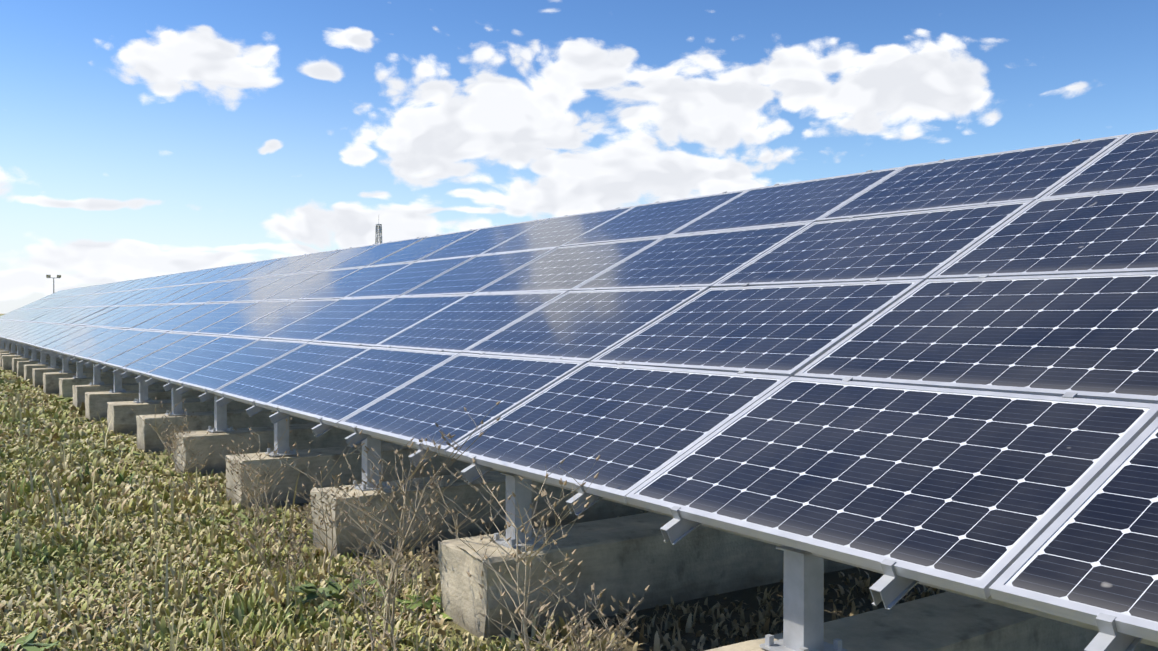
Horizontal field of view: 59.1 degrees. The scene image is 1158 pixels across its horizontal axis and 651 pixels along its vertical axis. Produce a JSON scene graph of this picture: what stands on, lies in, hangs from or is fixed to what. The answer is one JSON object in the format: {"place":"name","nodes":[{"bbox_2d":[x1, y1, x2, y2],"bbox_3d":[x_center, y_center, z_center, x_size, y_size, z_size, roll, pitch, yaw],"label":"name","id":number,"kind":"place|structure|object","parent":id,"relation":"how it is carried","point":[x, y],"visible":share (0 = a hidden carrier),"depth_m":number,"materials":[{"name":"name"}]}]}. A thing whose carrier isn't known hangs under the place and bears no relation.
{"place":"outdoors","nodes":[
{"label":"outdoors","id":0,"kind":"place"},
{"bbox_2d":[0,314,947,650],"bbox_3d":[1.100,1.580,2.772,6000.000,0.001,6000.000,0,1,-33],"label":"ground","id":1,"kind":"structure","parent":0,"point":[748,598],"depth_m":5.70,"materials":[{"name":"green plant"}]},
{"bbox_2d":[46,275,60,292],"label":"floodlight pole","id":2,"kind":"object","parent":1,"relation":"on","point":[49,276],"visible":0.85,"depth_m":133.27,"materials":[{"name":"metal"}]},
{"bbox_2d":[0,397,450,650],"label":"leafy weeds","id":3,"kind":"object","parent":1,"relation":"on","point":[307,587],"visible":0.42,"depth_m":5.57,"materials":[{"name":"green plant"}]},
{"bbox_2d":[3,387,460,650],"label":"grass seed stalks","id":4,"kind":"object","parent":1,"relation":"on","point":[56,514],"depth_m":6.10,"materials":[{"name":"plant"}]},
{"bbox_2d":[375,224,381,243],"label":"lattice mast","id":5,"kind":"object","parent":1,"relation":"on","point":[377,231],"visible":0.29,"depth_m":293.61,"materials":[{"name":"metal"}]},
{"bbox_2d":[128,398,649,650],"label":"dry weed stalks","id":6,"kind":"object","parent":1,"relation":"on","point":[399,550],"visible":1,"depth_m":4.88,"materials":[{"name":"beige plant"}]},
{"bbox_2d":[0,341,1157,650],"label":"concrete footings","id":7,"kind":"object","parent":1,"relation":"on","point":[626,553],"visible":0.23,"depth_m":5.88,"materials":[{"name":"grey concrete"}]},
{"bbox_2d":[0,341,1157,650],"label":"support frame","id":8,"kind":"object","parent":7,"relation":"on","point":[802,599],"visible":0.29,"depth_m":3.97,"materials":[{"name":"metal"}]},
{"bbox_2d":[0,139,1142,650],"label":"mounting rails","id":9,"kind":"object","parent":8,"relation":"on","point":[890,587],"visible":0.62,"depth_m":4.40,"materials":[{"name":"metal"}]},
{"bbox_2d":[0,129,1157,641],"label":"solar panel frames","id":10,"kind":"structure","parent":9,"relation":"on","point":[1062,511],"depth_m":5.02,"materials":[{"name":"silver metal"}]},
{"bbox_2d":[0,131,1157,622],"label":"solar panels","id":11,"kind":"object","parent":10,"relation":"in","point":[976,487],"visible":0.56,"depth_m":5.27,"materials":[{"name":"blue glass"}]},
{"bbox_2d":[0,0,1157,313],"label":"sky","id":12,"kind":"structure","parent":0,"point":[139,139],"materials":[{"name":"blue"}]}
]}

